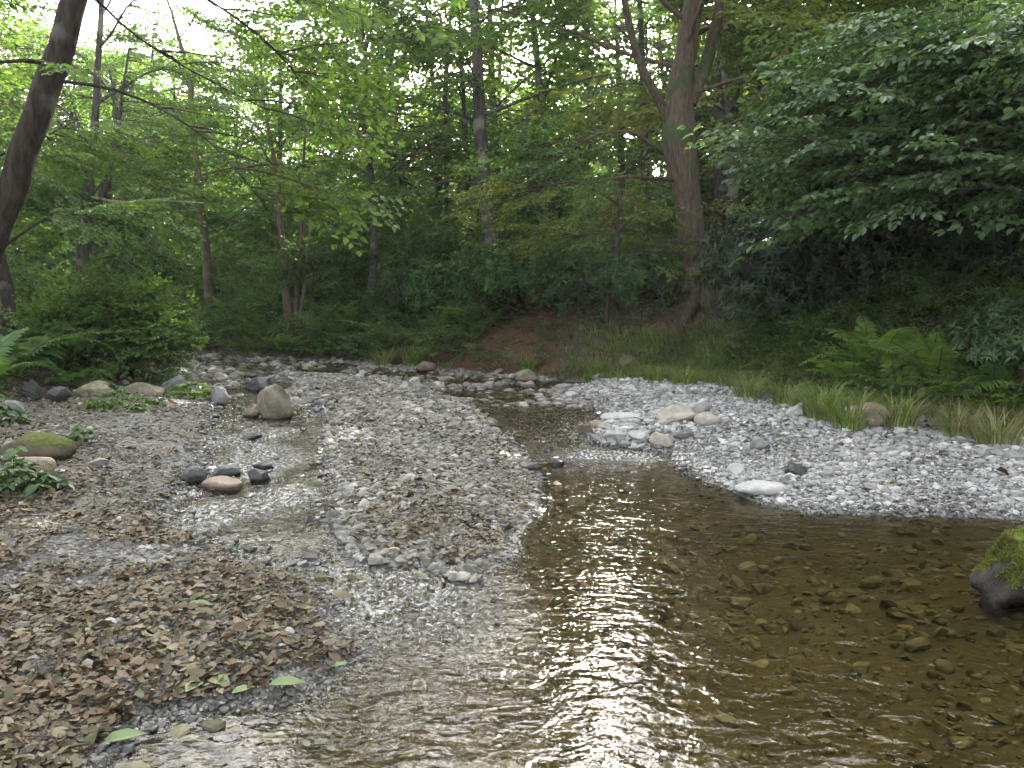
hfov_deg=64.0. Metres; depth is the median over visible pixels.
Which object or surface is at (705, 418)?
boulder
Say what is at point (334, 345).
fern
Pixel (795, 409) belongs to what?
stone
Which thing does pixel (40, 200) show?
wood
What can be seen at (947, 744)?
stone
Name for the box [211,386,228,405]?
boulder
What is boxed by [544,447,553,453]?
stone
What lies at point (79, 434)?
leafy plant
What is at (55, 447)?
boulder
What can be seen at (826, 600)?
stone
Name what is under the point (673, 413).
boulder
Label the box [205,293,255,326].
fern
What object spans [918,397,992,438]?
grass clump
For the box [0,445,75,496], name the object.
leafy plant
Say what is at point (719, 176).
broadleaf tree
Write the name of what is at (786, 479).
stone
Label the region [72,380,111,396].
stone
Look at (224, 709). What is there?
grey gravel
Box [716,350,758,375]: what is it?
grass clump
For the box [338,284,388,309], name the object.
fern
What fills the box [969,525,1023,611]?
boulder
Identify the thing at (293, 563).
wet gravel
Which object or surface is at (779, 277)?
shrub
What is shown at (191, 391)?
leafy plant
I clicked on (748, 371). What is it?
fallen log
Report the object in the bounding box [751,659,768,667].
stone
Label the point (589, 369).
grass clump
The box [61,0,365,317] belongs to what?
broadleaf tree
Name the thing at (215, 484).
stone
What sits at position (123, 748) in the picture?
wet gravel
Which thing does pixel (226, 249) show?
undergrowth
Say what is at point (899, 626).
stone
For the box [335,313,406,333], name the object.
fern
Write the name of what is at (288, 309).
multi stemmed tree
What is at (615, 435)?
stone
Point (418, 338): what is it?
fern
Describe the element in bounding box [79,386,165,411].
leafy plant
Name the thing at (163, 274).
shrub
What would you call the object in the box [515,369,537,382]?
boulder
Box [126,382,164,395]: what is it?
stone
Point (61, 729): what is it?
leaf litter
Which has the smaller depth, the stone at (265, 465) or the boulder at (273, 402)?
the stone at (265, 465)
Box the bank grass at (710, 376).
[531,314,1023,432]
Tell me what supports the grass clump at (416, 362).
on the ground at (760, 719)
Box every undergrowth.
[0,207,121,360]
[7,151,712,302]
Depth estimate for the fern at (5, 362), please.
11.74 m
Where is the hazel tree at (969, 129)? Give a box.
[676,0,1023,261]
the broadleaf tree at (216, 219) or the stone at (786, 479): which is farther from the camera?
the broadleaf tree at (216, 219)
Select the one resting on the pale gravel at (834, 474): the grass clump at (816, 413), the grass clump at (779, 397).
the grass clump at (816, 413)
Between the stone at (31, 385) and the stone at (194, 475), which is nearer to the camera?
the stone at (194, 475)
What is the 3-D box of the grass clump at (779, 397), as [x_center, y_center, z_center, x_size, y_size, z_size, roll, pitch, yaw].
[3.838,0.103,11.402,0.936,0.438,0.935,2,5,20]
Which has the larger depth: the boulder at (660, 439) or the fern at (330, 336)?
the fern at (330, 336)
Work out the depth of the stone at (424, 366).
19.46 m
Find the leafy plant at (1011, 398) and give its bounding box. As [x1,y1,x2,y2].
[968,384,1023,410]
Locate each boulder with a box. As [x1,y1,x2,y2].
[0,432,77,460]
[9,457,55,476]
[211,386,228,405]
[241,432,261,444]
[242,407,259,421]
[246,377,270,394]
[256,384,293,422]
[481,378,494,382]
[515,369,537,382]
[520,381,535,388]
[627,430,645,439]
[649,432,674,447]
[656,404,696,423]
[673,430,693,438]
[684,401,710,413]
[693,412,720,425]
[851,402,890,427]
[894,427,907,433]
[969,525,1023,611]
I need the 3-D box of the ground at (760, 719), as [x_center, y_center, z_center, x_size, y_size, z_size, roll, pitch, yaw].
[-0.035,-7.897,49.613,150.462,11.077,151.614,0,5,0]
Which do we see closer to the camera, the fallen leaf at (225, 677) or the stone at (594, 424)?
the fallen leaf at (225, 677)
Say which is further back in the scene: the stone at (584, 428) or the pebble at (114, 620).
the stone at (584, 428)
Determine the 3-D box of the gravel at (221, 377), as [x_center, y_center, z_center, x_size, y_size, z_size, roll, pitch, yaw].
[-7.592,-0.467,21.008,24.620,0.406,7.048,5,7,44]
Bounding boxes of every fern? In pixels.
[0,327,44,379]
[0,329,100,377]
[39,364,116,389]
[199,314,239,338]
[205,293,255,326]
[238,293,292,321]
[263,333,302,352]
[267,279,335,307]
[299,329,359,345]
[301,295,362,318]
[318,339,368,354]
[327,304,375,329]
[334,330,379,350]
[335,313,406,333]
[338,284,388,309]
[366,319,426,348]
[403,327,452,344]
[416,306,464,333]
[792,351,842,377]
[799,315,936,371]
[804,345,901,388]
[839,349,962,393]
[855,325,1021,377]
[891,364,1022,399]
[932,355,1023,394]
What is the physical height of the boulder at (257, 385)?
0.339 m
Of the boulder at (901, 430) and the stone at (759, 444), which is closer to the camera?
the stone at (759, 444)
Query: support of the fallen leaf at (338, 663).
on the ground at (760, 719)
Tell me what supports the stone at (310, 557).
on the ground at (760, 719)
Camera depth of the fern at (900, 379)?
11.05 m
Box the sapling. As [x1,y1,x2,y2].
[443,172,747,330]
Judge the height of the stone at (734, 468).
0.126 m
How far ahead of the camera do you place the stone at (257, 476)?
7.16 m
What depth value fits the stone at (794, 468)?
7.56 m
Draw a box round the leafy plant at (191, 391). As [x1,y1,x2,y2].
[163,381,211,398]
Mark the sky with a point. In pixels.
(90, 18)
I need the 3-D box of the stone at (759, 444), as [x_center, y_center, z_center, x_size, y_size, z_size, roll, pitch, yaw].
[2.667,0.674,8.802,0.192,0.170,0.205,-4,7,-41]
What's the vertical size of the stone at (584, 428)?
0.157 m
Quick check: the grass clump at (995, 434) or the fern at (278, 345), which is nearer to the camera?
the grass clump at (995, 434)
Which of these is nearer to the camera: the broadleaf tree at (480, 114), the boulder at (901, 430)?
the boulder at (901, 430)
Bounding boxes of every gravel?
[0,362,389,767]
[59,394,1023,767]
[171,410,470,644]
[175,351,605,412]
[272,371,541,582]
[555,375,1023,516]
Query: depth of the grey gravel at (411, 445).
7.47 m
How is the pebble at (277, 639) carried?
on the ground at (760, 719)
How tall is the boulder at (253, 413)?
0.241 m
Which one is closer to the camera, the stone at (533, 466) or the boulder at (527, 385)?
the stone at (533, 466)
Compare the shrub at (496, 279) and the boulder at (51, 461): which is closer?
the boulder at (51, 461)
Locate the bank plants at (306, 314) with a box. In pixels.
[165,242,517,368]
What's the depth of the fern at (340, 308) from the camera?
25.13 m
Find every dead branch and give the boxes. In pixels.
[91,196,203,202]
[111,249,195,318]
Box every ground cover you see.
[0,352,214,399]
[164,209,1023,407]
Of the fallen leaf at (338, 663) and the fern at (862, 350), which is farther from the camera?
the fern at (862, 350)
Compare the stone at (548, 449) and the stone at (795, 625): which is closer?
the stone at (795, 625)
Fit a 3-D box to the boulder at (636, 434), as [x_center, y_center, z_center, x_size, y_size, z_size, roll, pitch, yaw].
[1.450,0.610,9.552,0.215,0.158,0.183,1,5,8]
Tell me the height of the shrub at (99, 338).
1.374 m
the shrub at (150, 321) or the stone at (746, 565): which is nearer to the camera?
the stone at (746, 565)
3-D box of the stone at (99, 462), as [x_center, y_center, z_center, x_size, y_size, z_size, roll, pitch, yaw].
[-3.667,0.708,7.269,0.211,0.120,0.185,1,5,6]
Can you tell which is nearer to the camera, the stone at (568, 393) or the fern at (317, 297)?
the stone at (568, 393)
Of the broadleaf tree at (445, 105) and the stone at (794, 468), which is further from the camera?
the broadleaf tree at (445, 105)
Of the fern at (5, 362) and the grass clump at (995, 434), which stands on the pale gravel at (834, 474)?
the grass clump at (995, 434)
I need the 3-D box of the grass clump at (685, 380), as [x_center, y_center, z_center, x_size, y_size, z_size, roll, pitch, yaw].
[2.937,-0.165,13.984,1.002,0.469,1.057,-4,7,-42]
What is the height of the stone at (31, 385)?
0.350 m
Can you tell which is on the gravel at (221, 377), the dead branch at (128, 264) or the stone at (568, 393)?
the stone at (568, 393)
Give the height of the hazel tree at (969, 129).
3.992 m
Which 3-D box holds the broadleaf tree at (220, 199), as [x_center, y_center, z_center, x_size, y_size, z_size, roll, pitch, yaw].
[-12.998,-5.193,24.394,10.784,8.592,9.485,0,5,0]
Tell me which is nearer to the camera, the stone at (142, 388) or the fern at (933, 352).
the fern at (933, 352)
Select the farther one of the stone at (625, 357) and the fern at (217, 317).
the fern at (217, 317)
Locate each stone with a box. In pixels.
[0,400,24,416]
[17,379,41,400]
[46,386,71,402]
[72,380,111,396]
[85,458,108,467]
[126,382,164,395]
[160,374,189,391]
[182,466,207,484]
[202,476,242,494]
[211,464,241,478]
[244,374,256,377]
[248,468,270,489]
[253,461,273,472]
[298,551,324,567]
[416,361,436,372]
[520,462,542,472]
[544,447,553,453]
[550,457,564,469]
[564,391,576,395]
[578,423,592,434]
[588,420,601,428]
[589,433,602,441]
[600,412,640,419]
[603,429,626,441]
[618,354,636,365]
[712,714,737,726]
[727,463,744,474]
[735,480,787,495]
[738,561,756,569]
[750,439,769,449]
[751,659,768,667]
[782,475,791,483]
[784,461,807,476]
[786,402,805,416]
[788,620,814,630]
[818,597,835,604]
[820,738,832,743]
[844,671,861,680]
[897,624,912,629]
[938,450,947,455]
[944,742,971,748]
[980,697,990,702]
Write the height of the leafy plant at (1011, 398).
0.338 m
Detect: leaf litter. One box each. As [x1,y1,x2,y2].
[0,379,356,767]
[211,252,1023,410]
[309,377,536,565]
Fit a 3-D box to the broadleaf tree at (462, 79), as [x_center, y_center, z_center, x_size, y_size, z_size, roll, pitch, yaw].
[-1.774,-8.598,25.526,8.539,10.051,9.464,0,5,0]
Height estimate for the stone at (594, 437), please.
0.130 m
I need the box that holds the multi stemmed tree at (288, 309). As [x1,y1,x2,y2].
[171,62,394,353]
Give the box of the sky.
[0,0,802,209]
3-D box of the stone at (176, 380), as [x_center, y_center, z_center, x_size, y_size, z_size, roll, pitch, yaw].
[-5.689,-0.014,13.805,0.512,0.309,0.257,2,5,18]
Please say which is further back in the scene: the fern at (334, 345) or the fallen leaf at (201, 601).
the fern at (334, 345)
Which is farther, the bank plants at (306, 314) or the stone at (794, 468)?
the bank plants at (306, 314)
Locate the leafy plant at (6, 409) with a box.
[0,394,39,425]
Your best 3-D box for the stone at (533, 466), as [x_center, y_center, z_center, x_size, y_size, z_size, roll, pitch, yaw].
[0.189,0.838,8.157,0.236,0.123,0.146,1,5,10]
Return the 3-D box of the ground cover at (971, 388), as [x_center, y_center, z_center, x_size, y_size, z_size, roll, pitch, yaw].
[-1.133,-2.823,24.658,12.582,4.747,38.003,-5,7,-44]
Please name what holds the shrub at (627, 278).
on the ground at (760, 719)
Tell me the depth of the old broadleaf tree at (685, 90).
17.24 m
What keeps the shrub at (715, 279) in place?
on the ground at (760, 719)
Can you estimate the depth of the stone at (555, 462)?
8.61 m
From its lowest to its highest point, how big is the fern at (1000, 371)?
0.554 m
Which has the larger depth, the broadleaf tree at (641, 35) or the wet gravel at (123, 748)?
the broadleaf tree at (641, 35)
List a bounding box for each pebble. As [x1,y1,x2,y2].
[105,617,117,627]
[270,631,282,642]
[284,627,294,634]
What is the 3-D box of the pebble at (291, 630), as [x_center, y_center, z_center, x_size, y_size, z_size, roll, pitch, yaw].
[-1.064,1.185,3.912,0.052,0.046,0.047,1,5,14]
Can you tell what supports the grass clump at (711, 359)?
on the ground at (760, 719)
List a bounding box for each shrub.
[0,258,213,383]
[19,294,140,366]
[61,243,222,303]
[221,219,406,303]
[281,187,484,295]
[357,247,508,321]
[448,238,590,317]
[520,241,718,315]
[680,179,927,317]
[693,199,912,334]
[783,160,1023,313]
[940,276,1023,375]
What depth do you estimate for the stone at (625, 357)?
16.85 m
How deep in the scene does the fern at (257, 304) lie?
26.27 m
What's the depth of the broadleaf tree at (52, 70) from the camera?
7.40 m
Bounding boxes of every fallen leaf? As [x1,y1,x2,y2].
[104,728,145,741]
[185,680,203,691]
[189,599,213,604]
[207,674,230,685]
[231,684,254,693]
[268,676,305,684]
[333,661,347,666]
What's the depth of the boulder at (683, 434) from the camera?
9.50 m
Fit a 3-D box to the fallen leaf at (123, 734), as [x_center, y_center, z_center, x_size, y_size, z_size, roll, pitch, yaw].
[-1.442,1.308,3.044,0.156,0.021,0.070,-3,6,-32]
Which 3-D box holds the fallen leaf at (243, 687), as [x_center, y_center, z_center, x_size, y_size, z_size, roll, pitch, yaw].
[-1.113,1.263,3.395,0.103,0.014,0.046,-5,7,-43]
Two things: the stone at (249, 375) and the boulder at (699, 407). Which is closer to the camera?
the boulder at (699, 407)
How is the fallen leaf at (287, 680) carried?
on the ground at (760, 719)
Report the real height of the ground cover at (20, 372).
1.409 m
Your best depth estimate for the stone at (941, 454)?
8.21 m
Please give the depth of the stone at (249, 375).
17.77 m
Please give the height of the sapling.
3.381 m
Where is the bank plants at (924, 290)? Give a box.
[723,215,1023,373]
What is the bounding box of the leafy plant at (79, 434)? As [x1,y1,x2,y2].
[54,425,104,442]
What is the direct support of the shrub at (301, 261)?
on the ground at (760, 719)
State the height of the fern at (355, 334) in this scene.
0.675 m
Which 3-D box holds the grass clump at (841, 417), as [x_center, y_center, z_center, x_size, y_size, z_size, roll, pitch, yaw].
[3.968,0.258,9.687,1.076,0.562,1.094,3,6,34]
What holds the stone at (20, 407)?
on the ground at (760, 719)
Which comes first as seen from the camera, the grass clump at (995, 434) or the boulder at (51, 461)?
the boulder at (51, 461)
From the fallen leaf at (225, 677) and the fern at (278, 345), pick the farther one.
the fern at (278, 345)
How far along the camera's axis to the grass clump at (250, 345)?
25.04 m
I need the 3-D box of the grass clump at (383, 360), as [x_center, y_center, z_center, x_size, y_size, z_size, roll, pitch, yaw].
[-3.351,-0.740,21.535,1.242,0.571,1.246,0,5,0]
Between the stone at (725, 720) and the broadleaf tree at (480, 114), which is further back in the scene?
the broadleaf tree at (480, 114)
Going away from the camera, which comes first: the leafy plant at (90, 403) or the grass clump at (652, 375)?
the leafy plant at (90, 403)
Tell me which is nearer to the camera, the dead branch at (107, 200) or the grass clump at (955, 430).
the grass clump at (955, 430)
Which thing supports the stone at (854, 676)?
on the ground at (760, 719)
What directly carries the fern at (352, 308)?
on the ground at (760, 719)
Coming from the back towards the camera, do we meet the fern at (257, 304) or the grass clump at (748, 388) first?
the fern at (257, 304)
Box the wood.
[0,0,1023,303]
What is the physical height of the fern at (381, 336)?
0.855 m
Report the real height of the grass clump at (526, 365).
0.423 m
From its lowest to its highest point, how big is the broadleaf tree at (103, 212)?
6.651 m
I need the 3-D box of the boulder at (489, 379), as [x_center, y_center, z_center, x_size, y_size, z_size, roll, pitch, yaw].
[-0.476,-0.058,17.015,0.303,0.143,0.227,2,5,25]
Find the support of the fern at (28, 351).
on the ground at (760, 719)
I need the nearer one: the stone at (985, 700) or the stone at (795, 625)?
the stone at (985, 700)
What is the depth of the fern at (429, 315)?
21.43 m
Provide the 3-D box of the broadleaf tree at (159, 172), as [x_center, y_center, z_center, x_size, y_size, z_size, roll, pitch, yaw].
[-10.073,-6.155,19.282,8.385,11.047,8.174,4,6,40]
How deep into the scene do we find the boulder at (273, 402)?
11.11 m
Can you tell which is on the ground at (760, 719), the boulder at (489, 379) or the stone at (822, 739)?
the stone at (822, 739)
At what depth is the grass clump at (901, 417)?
9.52 m
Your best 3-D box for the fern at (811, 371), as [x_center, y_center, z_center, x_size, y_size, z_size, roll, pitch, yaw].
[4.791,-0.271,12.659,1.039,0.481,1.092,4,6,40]
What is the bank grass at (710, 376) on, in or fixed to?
on the ground at (760, 719)
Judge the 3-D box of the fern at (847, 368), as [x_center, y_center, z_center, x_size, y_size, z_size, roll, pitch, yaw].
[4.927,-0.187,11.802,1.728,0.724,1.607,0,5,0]
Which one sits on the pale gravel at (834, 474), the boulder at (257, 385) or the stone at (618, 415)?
the stone at (618, 415)
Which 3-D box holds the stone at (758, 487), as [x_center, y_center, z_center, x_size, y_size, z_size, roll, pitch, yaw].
[2.176,0.909,7.147,0.455,0.127,0.323,1,5,9]
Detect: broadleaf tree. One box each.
[0,0,218,341]
[0,0,295,301]
[0,0,469,263]
[0,27,246,282]
[35,28,262,256]
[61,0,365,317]
[223,0,519,315]
[294,0,739,257]
[297,1,573,256]
[321,0,595,261]
[442,0,911,366]
[493,0,781,241]
[630,0,873,233]
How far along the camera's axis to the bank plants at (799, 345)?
14.16 m
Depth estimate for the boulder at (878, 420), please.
9.62 m
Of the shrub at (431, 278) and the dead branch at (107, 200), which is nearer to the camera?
the dead branch at (107, 200)
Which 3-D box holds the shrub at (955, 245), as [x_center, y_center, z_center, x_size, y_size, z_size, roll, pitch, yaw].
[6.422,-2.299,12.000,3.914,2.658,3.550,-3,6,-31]
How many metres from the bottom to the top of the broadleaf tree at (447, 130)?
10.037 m
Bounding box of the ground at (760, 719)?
[0,195,1023,767]
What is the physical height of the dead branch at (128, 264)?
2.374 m
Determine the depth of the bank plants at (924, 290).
12.16 m
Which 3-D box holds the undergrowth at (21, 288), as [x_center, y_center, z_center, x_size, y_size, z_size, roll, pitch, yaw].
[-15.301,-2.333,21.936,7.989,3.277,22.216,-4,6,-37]
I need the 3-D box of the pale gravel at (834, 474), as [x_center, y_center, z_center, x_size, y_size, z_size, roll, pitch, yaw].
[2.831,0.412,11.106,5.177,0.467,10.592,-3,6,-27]
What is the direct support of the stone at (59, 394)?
on the ground at (760, 719)
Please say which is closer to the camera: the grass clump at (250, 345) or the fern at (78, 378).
the fern at (78, 378)
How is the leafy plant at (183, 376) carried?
on the ground at (760, 719)
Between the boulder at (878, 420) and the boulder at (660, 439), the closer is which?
the boulder at (660, 439)
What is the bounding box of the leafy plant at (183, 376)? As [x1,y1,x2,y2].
[152,368,190,383]
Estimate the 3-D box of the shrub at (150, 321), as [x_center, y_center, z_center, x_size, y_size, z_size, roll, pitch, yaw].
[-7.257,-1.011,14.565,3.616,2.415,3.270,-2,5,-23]
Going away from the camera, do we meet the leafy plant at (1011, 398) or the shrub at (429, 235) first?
the leafy plant at (1011, 398)
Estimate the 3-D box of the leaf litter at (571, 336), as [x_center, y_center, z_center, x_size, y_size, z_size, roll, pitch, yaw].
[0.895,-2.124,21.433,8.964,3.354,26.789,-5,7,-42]
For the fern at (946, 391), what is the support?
on the ground at (760, 719)
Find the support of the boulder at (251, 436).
on the ground at (760, 719)
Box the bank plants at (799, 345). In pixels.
[429,224,897,379]
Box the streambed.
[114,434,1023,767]
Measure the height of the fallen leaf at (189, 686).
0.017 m
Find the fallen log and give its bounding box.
[715,370,775,378]
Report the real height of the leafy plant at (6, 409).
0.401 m
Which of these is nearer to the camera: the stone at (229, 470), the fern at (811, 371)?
the stone at (229, 470)
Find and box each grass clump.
[241,334,267,354]
[366,347,400,365]
[392,347,431,366]
[512,352,541,370]
[572,356,613,377]
[635,362,673,381]
[658,361,706,385]
[688,340,740,370]
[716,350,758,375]
[719,369,775,398]
[756,377,817,406]
[783,375,872,421]
[809,387,888,431]
[860,385,952,429]
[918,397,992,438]
[945,401,1023,445]

